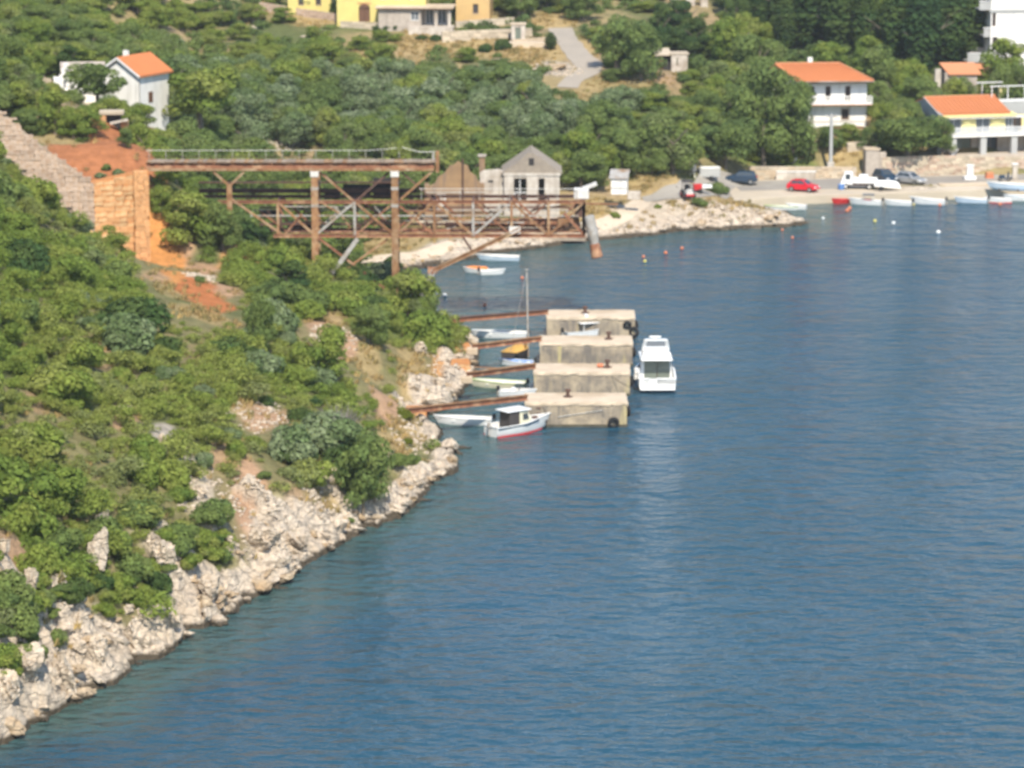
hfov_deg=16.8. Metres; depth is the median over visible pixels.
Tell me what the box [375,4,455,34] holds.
stone annex
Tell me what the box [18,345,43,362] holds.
shrub
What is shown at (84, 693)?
shore boulder
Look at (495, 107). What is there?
broadleaf tree
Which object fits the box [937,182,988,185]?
kerb step
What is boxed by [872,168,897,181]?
dark suv
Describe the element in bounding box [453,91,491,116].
olive tree
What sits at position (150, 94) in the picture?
window
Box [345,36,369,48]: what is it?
bushy tree
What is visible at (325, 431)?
shrub
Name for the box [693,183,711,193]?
red cart
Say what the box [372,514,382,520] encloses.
shore boulder
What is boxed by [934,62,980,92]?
red roof house
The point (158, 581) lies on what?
shrub
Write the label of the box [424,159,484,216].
brown gable ruin
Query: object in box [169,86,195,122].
bushy tree
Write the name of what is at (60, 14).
broadleaf tree
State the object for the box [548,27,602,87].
village road
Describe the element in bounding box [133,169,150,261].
corner pilaster
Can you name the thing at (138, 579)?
shrub
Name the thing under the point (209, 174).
broadleaf tree
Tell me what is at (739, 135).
broadleaf tree
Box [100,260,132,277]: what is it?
shrub
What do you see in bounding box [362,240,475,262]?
shore track
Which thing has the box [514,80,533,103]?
bushy tree
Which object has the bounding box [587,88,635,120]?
olive tree
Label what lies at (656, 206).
shrub
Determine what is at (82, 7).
broadleaf tree
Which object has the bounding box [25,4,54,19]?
broadleaf tree
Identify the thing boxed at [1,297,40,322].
shrub
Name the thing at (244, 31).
bushy tree
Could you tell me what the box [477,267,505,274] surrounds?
motor dinghy
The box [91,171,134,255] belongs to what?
retaining wall
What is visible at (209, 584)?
limestone outcrop
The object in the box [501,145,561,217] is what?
stone gable house
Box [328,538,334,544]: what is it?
shore boulder
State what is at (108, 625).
shore boulder
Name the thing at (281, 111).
broadleaf tree
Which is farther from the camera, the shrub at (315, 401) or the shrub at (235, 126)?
the shrub at (235, 126)
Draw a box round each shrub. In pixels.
[0,141,7,159]
[0,157,11,165]
[0,169,12,194]
[0,176,13,196]
[0,192,15,204]
[0,198,20,211]
[0,238,49,255]
[0,288,10,302]
[0,331,6,353]
[0,368,4,402]
[0,421,66,457]
[0,454,32,499]
[0,495,58,538]
[0,550,4,560]
[0,568,35,610]
[0,590,24,611]
[0,601,39,638]
[0,623,18,637]
[0,642,22,669]
[1,207,36,229]
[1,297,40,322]
[1,317,14,327]
[1,666,22,676]
[2,243,51,280]
[11,182,32,201]
[13,543,63,575]
[16,375,34,388]
[16,640,48,667]
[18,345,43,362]
[18,462,88,511]
[19,175,60,208]
[19,219,36,230]
[21,631,39,641]
[23,361,95,399]
[23,570,52,589]
[25,420,51,433]
[30,72,45,85]
[32,587,50,613]
[40,589,56,606]
[41,525,85,558]
[44,242,83,266]
[45,82,65,93]
[48,607,60,618]
[49,582,75,592]
[50,587,68,599]
[50,628,68,647]
[51,286,68,297]
[57,334,105,367]
[59,557,90,582]
[60,395,84,412]
[61,501,87,519]
[62,89,85,103]
[62,592,78,604]
[67,268,94,285]
[67,577,95,603]
[71,234,86,243]
[71,241,105,266]
[74,220,94,233]
[75,316,99,330]
[78,290,89,302]
[83,514,132,552]
[84,236,95,245]
[88,371,109,392]
[88,563,99,578]
[90,573,114,591]
[91,296,171,333]
[94,172,106,177]
[95,293,112,306]
[96,439,112,451]
[96,588,117,601]
[98,269,110,279]
[98,602,116,617]
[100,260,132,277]
[100,311,156,355]
[101,164,111,170]
[105,571,136,592]
[109,546,131,555]
[109,579,135,601]
[112,168,125,174]
[112,367,133,379]
[114,552,154,580]
[116,499,162,528]
[120,287,154,300]
[124,353,149,369]
[124,458,159,490]
[127,444,161,463]
[128,377,153,390]
[129,433,165,461]
[129,594,147,607]
[130,576,140,586]
[136,582,150,589]
[137,372,158,380]
[140,571,173,594]
[149,557,163,577]
[153,521,199,556]
[155,335,181,358]
[155,365,172,379]
[155,458,190,489]
[155,527,180,541]
[161,564,177,571]
[166,486,197,503]
[169,366,189,376]
[179,552,203,570]
[189,498,235,526]
[191,384,215,394]
[191,452,213,467]
[191,535,199,543]
[193,528,220,548]
[194,276,204,282]
[198,545,224,560]
[203,335,257,361]
[214,528,230,537]
[215,548,232,563]
[216,535,223,541]
[218,268,246,282]
[222,427,242,438]
[225,440,246,457]
[233,220,272,244]
[234,123,243,131]
[241,349,286,377]
[244,435,267,449]
[245,285,258,297]
[246,298,299,337]
[250,277,299,303]
[252,368,271,378]
[253,243,305,269]
[256,471,271,479]
[258,395,274,405]
[259,238,268,245]
[266,422,318,463]
[268,447,293,462]
[278,331,296,345]
[284,457,335,489]
[285,283,330,306]
[286,407,316,421]
[288,299,326,319]
[296,410,363,453]
[301,366,337,388]
[308,396,324,405]
[311,400,367,422]
[312,151,323,158]
[320,445,364,493]
[326,290,371,316]
[335,263,380,285]
[346,280,374,289]
[348,517,354,522]
[363,293,391,306]
[366,261,391,284]
[371,25,380,30]
[389,453,409,465]
[397,409,413,419]
[399,311,406,320]
[400,308,451,345]
[402,438,412,444]
[407,454,421,464]
[415,34,427,39]
[429,34,440,40]
[430,335,447,347]
[451,322,470,339]
[478,43,492,52]
[494,38,512,50]
[604,59,614,67]
[610,212,620,217]
[654,204,661,208]
[691,198,708,206]
[706,182,729,194]
[748,151,771,161]
[768,148,794,163]
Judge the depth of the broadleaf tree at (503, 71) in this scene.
447.57 m
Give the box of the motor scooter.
[998,172,1010,181]
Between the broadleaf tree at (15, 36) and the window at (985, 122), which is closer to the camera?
the broadleaf tree at (15, 36)
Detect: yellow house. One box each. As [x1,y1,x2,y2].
[288,0,333,14]
[337,0,429,25]
[911,82,1023,154]
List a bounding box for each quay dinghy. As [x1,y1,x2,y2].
[884,198,913,205]
[909,196,947,205]
[954,196,989,203]
[984,197,1011,202]
[1003,194,1023,201]
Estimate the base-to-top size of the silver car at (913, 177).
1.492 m
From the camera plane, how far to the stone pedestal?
436.45 m
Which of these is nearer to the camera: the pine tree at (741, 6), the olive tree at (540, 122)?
the olive tree at (540, 122)
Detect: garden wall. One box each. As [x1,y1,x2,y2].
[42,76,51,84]
[259,2,336,20]
[340,21,378,29]
[441,28,531,41]
[455,17,513,27]
[511,37,546,41]
[846,140,879,151]
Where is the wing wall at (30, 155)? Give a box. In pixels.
[0,111,94,230]
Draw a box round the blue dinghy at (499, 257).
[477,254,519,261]
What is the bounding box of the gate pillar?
[1012,163,1018,179]
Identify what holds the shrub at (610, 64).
on the hillside
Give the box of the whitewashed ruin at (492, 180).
[478,154,503,213]
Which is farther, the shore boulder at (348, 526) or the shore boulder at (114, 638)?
the shore boulder at (348, 526)
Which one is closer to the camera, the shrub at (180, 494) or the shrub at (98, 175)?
the shrub at (180, 494)
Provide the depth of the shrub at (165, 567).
225.78 m
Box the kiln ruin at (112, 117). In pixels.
[99,109,128,128]
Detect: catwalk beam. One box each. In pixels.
[403,394,527,412]
[450,309,548,321]
[461,363,535,383]
[467,336,542,354]
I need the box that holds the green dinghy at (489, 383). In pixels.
[472,378,529,388]
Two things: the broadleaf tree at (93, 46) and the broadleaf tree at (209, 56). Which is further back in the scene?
the broadleaf tree at (209, 56)
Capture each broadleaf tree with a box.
[0,0,26,12]
[0,18,13,34]
[0,34,29,77]
[0,57,6,75]
[0,70,8,84]
[0,84,15,108]
[3,85,36,105]
[5,15,32,34]
[6,63,36,86]
[11,35,32,42]
[11,108,50,131]
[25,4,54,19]
[39,3,62,14]
[46,17,81,43]
[48,8,69,38]
[60,3,81,19]
[61,38,103,61]
[62,63,127,100]
[65,28,110,45]
[67,15,93,29]
[73,2,90,14]
[78,19,102,29]
[95,94,127,104]
[96,0,115,8]
[96,39,144,57]
[103,47,129,62]
[114,35,133,42]
[115,21,153,42]
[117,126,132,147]
[145,48,175,72]
[146,37,171,50]
[148,29,167,38]
[149,29,176,42]
[158,37,191,54]
[159,142,194,177]
[161,58,198,81]
[163,128,217,153]
[165,116,209,147]
[178,171,198,191]
[183,143,223,194]
[189,175,216,199]
[194,109,223,140]
[198,52,235,63]
[204,60,240,86]
[205,171,240,194]
[206,134,232,155]
[208,121,232,140]
[208,194,240,218]
[215,140,230,153]
[216,138,244,151]
[217,114,237,141]
[229,76,261,106]
[230,134,267,149]
[230,205,264,226]
[232,171,261,205]
[233,143,277,158]
[240,73,270,86]
[243,204,260,214]
[246,204,269,220]
[252,171,284,205]
[254,84,276,107]
[266,106,316,131]
[266,220,287,241]
[267,205,304,238]
[269,171,295,186]
[270,153,288,179]
[272,52,311,71]
[276,48,290,58]
[280,233,337,258]
[284,92,314,104]
[295,80,334,95]
[296,171,332,183]
[298,198,332,220]
[299,98,342,113]
[306,85,350,111]
[307,178,327,193]
[320,74,347,103]
[322,126,354,157]
[323,213,363,248]
[324,171,352,187]
[326,175,362,208]
[328,144,359,176]
[329,1,336,12]
[329,115,362,135]
[329,208,366,248]
[336,56,367,66]
[338,122,362,155]
[349,117,391,158]
[349,250,375,266]
[356,171,372,179]
[362,130,398,158]
[367,172,390,183]
[369,104,406,118]
[376,204,409,227]
[382,117,430,143]
[399,171,419,208]
[401,128,445,158]
[405,66,442,76]
[409,171,443,199]
[412,94,434,107]
[417,60,439,67]
[420,141,468,173]
[422,179,435,193]
[437,91,470,111]
[438,61,458,72]
[439,151,498,175]
[451,67,494,96]
[467,125,503,152]
[472,167,489,180]
[475,101,508,130]
[477,58,511,65]
[480,61,527,99]
[485,153,525,186]
[487,125,522,139]
[497,0,539,17]
[501,136,545,154]
[504,151,518,159]
[508,60,532,69]
[522,182,526,194]
[533,0,558,6]
[537,147,559,157]
[540,130,568,158]
[560,0,604,20]
[561,149,607,186]
[575,122,610,147]
[576,109,619,142]
[581,99,631,131]
[585,163,609,190]
[590,13,640,67]
[599,122,641,159]
[601,68,632,77]
[607,128,640,174]
[612,119,650,147]
[619,19,666,80]
[636,147,670,174]
[638,113,706,174]
[639,87,670,100]
[639,114,671,123]
[643,111,658,114]
[648,106,673,113]
[660,108,686,123]
[662,95,689,104]
[680,112,697,124]
[681,88,720,118]
[690,127,712,145]
[698,60,739,88]
[698,111,744,121]
[700,110,724,130]
[700,117,759,169]
[716,83,763,113]
[728,34,788,75]
[731,71,753,104]
[732,57,792,165]
[740,57,768,73]
[767,76,817,163]
[816,126,844,148]
[853,126,878,147]
[857,44,896,98]
[866,81,893,114]
[871,115,951,155]
[888,97,910,114]
[897,74,941,101]
[903,99,924,147]
[916,88,947,98]
[931,120,956,154]
[957,76,980,94]
[978,73,1016,93]
[986,84,1012,97]
[994,61,1023,98]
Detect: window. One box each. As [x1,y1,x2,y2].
[148,91,152,102]
[410,11,418,20]
[472,4,478,13]
[529,158,533,164]
[842,109,848,119]
[947,119,961,133]
[956,138,970,148]
[976,118,989,132]
[978,137,996,148]
[1005,118,1012,131]
[1013,117,1021,129]
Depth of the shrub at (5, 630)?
202.95 m
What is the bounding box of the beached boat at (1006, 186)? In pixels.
[986,181,1023,191]
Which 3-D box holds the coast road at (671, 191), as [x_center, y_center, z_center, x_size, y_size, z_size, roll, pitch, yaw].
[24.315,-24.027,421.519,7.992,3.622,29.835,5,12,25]
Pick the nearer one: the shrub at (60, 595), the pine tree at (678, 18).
the shrub at (60, 595)
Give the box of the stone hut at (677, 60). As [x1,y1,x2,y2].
[655,48,688,71]
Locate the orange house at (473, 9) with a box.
[456,0,492,20]
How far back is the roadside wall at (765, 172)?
438.24 m
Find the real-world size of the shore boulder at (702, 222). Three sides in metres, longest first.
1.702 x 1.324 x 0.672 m
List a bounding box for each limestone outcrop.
[0,538,10,554]
[0,667,19,702]
[14,639,44,682]
[24,567,38,590]
[52,651,77,693]
[86,526,108,572]
[88,631,108,666]
[94,509,108,519]
[126,617,149,648]
[145,532,161,545]
[149,539,176,566]
[158,433,165,441]
[160,608,182,627]
[193,484,208,498]
[197,572,220,600]
[248,524,281,551]
[285,531,308,550]
[330,514,348,531]
[414,341,426,353]
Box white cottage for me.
[53,61,104,104]
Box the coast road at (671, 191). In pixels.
[642,170,748,201]
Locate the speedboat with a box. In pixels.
[496,385,536,396]
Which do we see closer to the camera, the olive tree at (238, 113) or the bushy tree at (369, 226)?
the bushy tree at (369, 226)
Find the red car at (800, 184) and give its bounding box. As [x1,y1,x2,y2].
[786,178,819,192]
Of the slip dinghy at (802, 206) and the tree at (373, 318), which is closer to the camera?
the tree at (373, 318)
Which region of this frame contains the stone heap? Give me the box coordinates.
[546,63,566,70]
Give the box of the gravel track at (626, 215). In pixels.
[595,200,651,230]
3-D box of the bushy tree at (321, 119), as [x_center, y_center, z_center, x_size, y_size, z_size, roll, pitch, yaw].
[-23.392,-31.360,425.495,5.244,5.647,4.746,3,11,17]
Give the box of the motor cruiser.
[633,336,675,391]
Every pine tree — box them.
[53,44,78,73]
[645,2,671,46]
[666,0,697,50]
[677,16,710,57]
[722,0,736,27]
[735,0,752,16]
[767,0,779,39]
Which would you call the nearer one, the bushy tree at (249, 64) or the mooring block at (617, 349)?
the mooring block at (617, 349)
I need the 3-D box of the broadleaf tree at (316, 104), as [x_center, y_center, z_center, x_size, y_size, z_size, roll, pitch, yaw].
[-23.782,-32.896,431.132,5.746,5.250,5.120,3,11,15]
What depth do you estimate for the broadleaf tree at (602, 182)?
409.27 m
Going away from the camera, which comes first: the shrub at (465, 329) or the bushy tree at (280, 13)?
the shrub at (465, 329)
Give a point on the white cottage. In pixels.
(61, 82)
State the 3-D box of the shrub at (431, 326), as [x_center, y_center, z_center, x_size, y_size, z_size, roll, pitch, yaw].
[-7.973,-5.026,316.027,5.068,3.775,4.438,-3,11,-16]
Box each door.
[359,8,369,21]
[426,9,433,23]
[438,9,445,23]
[515,28,520,38]
[825,86,830,101]
[845,86,849,99]
[992,13,995,25]
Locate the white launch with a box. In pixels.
[472,329,529,338]
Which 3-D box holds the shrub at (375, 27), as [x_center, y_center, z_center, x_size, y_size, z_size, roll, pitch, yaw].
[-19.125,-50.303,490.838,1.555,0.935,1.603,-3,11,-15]
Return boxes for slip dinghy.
[764,205,797,209]
[786,203,806,209]
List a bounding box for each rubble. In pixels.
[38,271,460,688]
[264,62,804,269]
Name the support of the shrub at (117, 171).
on the hillside
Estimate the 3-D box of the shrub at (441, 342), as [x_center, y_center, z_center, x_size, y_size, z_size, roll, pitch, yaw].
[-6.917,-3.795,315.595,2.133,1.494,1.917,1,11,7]
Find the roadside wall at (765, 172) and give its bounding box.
[748,166,856,179]
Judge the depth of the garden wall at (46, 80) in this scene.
400.51 m
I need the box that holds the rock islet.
[458,446,472,448]
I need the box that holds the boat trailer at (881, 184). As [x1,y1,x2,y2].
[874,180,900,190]
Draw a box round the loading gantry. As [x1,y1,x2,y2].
[146,147,617,295]
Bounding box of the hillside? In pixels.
[0,0,1023,744]
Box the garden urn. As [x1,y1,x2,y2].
[948,145,958,154]
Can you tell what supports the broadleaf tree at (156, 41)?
on the hillside
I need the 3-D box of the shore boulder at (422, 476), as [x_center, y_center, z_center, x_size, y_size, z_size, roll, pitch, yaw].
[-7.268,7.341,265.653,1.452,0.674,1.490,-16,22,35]
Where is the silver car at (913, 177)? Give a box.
[895,171,926,184]
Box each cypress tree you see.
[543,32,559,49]
[748,0,771,35]
[768,0,800,38]
[773,0,800,52]
[792,0,827,49]
[803,0,824,43]
[817,0,859,53]
[821,9,844,41]
[849,0,884,47]
[864,0,916,59]
[901,0,952,71]
[926,0,968,65]
[955,0,987,61]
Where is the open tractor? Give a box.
[680,180,695,198]
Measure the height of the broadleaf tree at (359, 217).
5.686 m
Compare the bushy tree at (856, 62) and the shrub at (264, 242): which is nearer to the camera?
the shrub at (264, 242)
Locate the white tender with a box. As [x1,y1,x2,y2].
[498,357,536,365]
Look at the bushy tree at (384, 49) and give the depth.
469.17 m
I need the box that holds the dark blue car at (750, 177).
[724,170,757,183]
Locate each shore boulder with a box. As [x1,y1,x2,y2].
[5,716,26,736]
[33,709,40,716]
[37,714,48,722]
[39,705,49,710]
[48,667,58,677]
[52,676,61,684]
[60,622,72,632]
[65,692,74,700]
[69,638,87,652]
[69,694,83,703]
[71,663,88,674]
[75,687,96,699]
[81,635,92,645]
[85,607,90,614]
[87,671,107,683]
[99,631,129,645]
[101,622,113,629]
[107,626,116,632]
[113,617,122,623]
[124,604,133,614]
[137,612,155,619]
[149,636,155,645]
[151,644,167,654]
[166,568,182,578]
[175,627,183,640]
[184,631,194,637]
[197,594,212,608]
[201,604,218,622]
[209,615,228,626]
[215,594,227,604]
[217,602,223,609]
[224,535,232,541]
[224,590,236,597]
[225,606,239,613]
[231,541,239,549]
[233,550,244,554]
[242,597,251,603]
[251,577,272,592]
[260,550,291,567]
[264,568,274,576]
[269,576,279,586]
[271,587,288,588]
[279,541,287,550]
[279,571,294,583]
[309,488,316,496]
[310,529,317,537]
[319,532,330,538]
[327,545,335,550]
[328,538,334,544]
[343,517,350,528]
[350,525,367,531]
[357,513,366,522]
[364,520,373,526]
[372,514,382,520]
[373,519,382,527]
[374,492,391,501]
[389,500,404,512]
[394,478,406,486]
[399,490,408,497]
[400,481,412,489]
[400,497,410,505]
[408,473,423,486]
[409,383,420,390]
[410,496,417,501]
[413,465,419,470]
[416,473,425,479]
[421,397,430,404]
[427,394,447,404]
[433,469,445,476]
[435,377,445,385]
[438,354,451,362]
[441,438,455,442]
[445,387,453,392]
[445,441,458,451]
[446,456,457,462]
[450,382,461,389]
[454,353,462,358]
[465,333,477,341]
[470,360,479,365]
[694,219,705,226]
[763,214,773,220]
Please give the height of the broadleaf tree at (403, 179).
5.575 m
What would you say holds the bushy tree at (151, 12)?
on the hillside
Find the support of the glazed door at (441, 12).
in the stone annex
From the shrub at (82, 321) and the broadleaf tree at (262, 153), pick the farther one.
the broadleaf tree at (262, 153)
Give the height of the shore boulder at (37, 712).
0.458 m
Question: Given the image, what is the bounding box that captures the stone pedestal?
[963,164,976,179]
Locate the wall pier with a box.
[862,147,886,176]
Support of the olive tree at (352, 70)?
on the hillside
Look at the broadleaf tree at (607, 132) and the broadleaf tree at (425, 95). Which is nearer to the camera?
the broadleaf tree at (607, 132)
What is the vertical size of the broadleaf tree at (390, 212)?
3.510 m
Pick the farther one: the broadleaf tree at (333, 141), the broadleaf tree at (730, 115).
the broadleaf tree at (730, 115)
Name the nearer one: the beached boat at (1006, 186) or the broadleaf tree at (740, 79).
the beached boat at (1006, 186)
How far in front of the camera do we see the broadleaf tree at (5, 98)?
352.99 m
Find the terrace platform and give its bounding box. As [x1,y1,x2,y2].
[919,150,1023,155]
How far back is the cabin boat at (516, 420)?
286.39 m
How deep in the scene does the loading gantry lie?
339.16 m
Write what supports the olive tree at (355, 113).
on the hillside
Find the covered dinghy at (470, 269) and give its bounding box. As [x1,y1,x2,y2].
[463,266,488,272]
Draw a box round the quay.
[730,174,1023,205]
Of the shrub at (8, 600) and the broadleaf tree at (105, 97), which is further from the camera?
the broadleaf tree at (105, 97)
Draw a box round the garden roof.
[976,63,990,78]
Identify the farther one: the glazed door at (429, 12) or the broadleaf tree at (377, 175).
the glazed door at (429, 12)
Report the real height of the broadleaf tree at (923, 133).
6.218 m
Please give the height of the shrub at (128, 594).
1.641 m
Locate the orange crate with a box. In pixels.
[985,172,993,177]
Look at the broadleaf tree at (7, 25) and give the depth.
409.75 m
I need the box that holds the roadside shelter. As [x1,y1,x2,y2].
[494,22,544,47]
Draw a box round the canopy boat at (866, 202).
[849,193,883,205]
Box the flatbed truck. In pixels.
[840,171,877,189]
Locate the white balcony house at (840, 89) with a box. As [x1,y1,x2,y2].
[768,57,873,127]
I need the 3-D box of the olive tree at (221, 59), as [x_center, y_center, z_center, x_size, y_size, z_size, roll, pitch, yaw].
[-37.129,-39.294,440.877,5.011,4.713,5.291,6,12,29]
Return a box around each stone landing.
[406,405,426,417]
[449,359,470,370]
[454,342,470,352]
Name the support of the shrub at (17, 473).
on the hillside
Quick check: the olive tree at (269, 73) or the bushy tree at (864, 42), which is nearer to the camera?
the olive tree at (269, 73)
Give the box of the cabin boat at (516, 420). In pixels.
[484,405,550,437]
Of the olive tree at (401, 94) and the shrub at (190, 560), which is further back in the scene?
the olive tree at (401, 94)
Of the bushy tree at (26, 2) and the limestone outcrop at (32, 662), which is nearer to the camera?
the limestone outcrop at (32, 662)
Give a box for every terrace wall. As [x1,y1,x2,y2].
[417,218,585,240]
[882,155,1023,175]
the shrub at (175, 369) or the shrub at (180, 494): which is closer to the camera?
the shrub at (180, 494)
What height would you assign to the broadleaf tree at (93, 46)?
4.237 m
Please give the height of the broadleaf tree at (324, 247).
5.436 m
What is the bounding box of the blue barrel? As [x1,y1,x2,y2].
[838,184,844,189]
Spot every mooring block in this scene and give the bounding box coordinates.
[524,388,630,427]
[533,359,633,395]
[539,331,635,365]
[546,306,638,338]
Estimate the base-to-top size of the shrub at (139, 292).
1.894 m
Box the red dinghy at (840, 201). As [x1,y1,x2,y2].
[831,198,849,203]
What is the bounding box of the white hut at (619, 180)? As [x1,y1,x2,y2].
[609,169,640,199]
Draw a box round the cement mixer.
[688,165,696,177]
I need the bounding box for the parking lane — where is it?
[737,174,1023,190]
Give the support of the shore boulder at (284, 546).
on the hillside
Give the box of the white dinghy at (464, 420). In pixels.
[433,414,495,425]
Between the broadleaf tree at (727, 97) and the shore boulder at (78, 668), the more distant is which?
the broadleaf tree at (727, 97)
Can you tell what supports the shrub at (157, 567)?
on the hillside
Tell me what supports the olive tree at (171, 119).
on the hillside
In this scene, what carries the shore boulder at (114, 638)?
on the hillside
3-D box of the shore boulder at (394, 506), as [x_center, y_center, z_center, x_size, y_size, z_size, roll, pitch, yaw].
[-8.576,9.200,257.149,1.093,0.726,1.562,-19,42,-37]
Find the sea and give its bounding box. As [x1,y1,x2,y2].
[0,197,1023,767]
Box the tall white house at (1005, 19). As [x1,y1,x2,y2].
[963,0,1023,63]
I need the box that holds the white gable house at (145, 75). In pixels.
[99,50,172,129]
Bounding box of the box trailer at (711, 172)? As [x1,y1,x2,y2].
[698,166,720,180]
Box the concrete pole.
[826,114,836,166]
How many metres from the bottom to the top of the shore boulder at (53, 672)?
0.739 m
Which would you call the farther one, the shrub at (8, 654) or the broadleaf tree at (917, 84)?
the broadleaf tree at (917, 84)
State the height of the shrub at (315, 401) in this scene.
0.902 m
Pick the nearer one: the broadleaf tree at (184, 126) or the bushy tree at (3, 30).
the broadleaf tree at (184, 126)
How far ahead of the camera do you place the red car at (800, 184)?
425.48 m
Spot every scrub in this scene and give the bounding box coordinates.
[0,130,467,619]
[1,0,987,241]
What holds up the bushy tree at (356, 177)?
on the hillside
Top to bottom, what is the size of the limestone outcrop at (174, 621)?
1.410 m
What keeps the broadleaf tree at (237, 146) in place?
on the hillside
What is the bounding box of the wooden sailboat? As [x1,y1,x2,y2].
[501,269,529,358]
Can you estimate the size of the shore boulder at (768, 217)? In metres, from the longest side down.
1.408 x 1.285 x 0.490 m
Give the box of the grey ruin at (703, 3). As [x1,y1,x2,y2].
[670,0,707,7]
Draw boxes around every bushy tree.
[0,1,21,21]
[0,24,11,36]
[0,59,22,77]
[2,80,48,112]
[12,37,29,60]
[15,18,52,43]
[18,0,39,15]
[24,42,49,70]
[24,47,45,73]
[29,15,50,25]
[31,42,58,63]
[32,40,65,51]
[34,90,74,134]
[37,55,59,73]
[43,0,78,6]
[49,10,75,20]
[54,42,97,63]
[54,107,89,138]
[67,106,109,137]
[69,14,116,30]
[71,0,110,14]
[81,27,102,36]
[86,5,101,13]
[87,11,112,21]
[87,17,111,31]
[89,56,111,60]
[94,98,142,123]
[116,0,158,13]
[119,17,150,30]
[122,123,170,155]
[129,102,156,126]
[130,39,163,51]
[139,2,175,29]
[151,127,171,144]
[159,6,177,22]
[162,64,240,129]
[162,129,186,145]
[165,0,188,9]
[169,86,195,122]
[170,50,193,60]
[171,7,199,30]
[185,2,215,12]
[186,48,198,59]
[193,12,215,29]
[195,34,226,46]
[197,28,222,32]
[199,28,227,40]
[208,10,235,24]
[216,187,243,206]
[219,148,255,184]
[226,23,252,39]
[227,42,262,57]
[234,60,271,84]
[237,3,267,22]
[240,48,278,62]
[249,193,303,220]
[252,44,286,57]
[256,32,280,46]
[264,0,283,3]
[265,59,304,93]
[270,7,296,22]
[274,180,310,198]
[290,55,321,84]
[300,105,340,146]
[301,177,322,194]
[304,35,342,55]
[305,26,332,38]
[305,40,345,60]
[320,153,336,177]
[321,204,363,241]
[331,244,363,262]
[333,52,362,63]
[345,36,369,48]
[347,171,372,208]
[348,57,375,73]
[354,115,385,136]
[361,193,400,219]
[363,41,398,58]
[364,216,375,233]
[371,29,404,40]
[372,157,408,184]
[378,115,409,135]
[383,138,411,159]
[388,73,428,98]
[399,122,444,153]
[418,102,456,127]
[426,114,471,138]
[430,0,439,3]
[431,148,464,177]
[439,0,455,3]
[443,130,475,149]
[452,47,478,62]
[459,126,485,143]
[464,136,508,169]
[485,100,525,131]
[493,0,513,9]
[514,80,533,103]
[550,151,573,185]
[552,0,585,11]
[560,126,600,160]
[587,143,621,166]
[588,26,611,38]
[612,49,627,61]
[626,110,648,121]
[629,0,656,11]
[632,91,665,111]
[659,98,689,109]
[676,105,720,126]
[677,119,704,162]
[679,69,702,83]
[679,80,704,96]
[694,84,725,107]
[697,33,715,57]
[703,73,733,104]
[705,59,750,84]
[710,16,762,62]
[728,54,737,64]
[734,11,759,25]
[734,21,759,34]
[758,21,776,41]
[812,41,851,65]
[836,123,860,146]
[850,35,882,68]
[850,57,890,70]
[865,107,918,151]
[867,102,895,123]
[874,0,890,22]
[875,26,888,47]
[878,71,912,101]
[886,57,932,85]
[938,76,968,94]
[977,38,1023,81]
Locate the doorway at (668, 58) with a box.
[663,56,670,70]
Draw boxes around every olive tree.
[166,53,198,71]
[169,94,197,125]
[187,64,211,75]
[194,107,224,116]
[202,88,256,124]
[204,56,238,69]
[228,119,273,145]
[231,87,272,125]
[235,53,271,71]
[240,74,251,79]
[249,106,281,130]
[264,66,279,82]
[265,111,313,147]
[267,83,302,108]
[272,101,317,115]
[274,73,301,92]
[310,56,337,79]
[315,67,346,79]
[335,94,376,112]
[336,110,374,119]
[338,109,373,122]
[339,63,381,94]
[339,74,384,110]
[366,56,401,94]
[372,86,415,109]
[376,77,420,96]
[378,109,408,126]
[386,99,417,119]
[392,56,415,77]
[402,76,449,84]
[402,116,427,124]
[408,77,453,98]
[409,96,442,120]
[426,66,465,93]
[431,98,475,118]
[451,63,498,82]
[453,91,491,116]
[458,113,484,128]
[466,86,502,105]
[472,80,501,99]
[472,115,504,131]
[495,66,543,94]
[495,101,526,143]
[498,84,532,102]
[510,80,552,113]
[517,112,558,144]
[522,95,561,122]
[524,109,558,137]
[553,99,585,133]
[554,98,590,124]
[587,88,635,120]
[603,84,645,109]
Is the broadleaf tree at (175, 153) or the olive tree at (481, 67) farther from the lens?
the olive tree at (481, 67)
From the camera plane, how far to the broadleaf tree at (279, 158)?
398.03 m
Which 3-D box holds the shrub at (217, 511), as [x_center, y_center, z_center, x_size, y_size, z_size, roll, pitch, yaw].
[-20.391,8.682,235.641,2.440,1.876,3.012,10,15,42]
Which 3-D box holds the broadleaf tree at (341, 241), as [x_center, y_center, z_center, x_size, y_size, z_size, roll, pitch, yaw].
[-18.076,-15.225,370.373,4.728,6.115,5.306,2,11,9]
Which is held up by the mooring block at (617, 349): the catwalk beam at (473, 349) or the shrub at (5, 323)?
the catwalk beam at (473, 349)
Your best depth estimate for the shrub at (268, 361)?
271.26 m
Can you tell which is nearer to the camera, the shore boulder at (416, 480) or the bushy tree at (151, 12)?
the shore boulder at (416, 480)
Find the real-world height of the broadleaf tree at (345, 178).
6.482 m

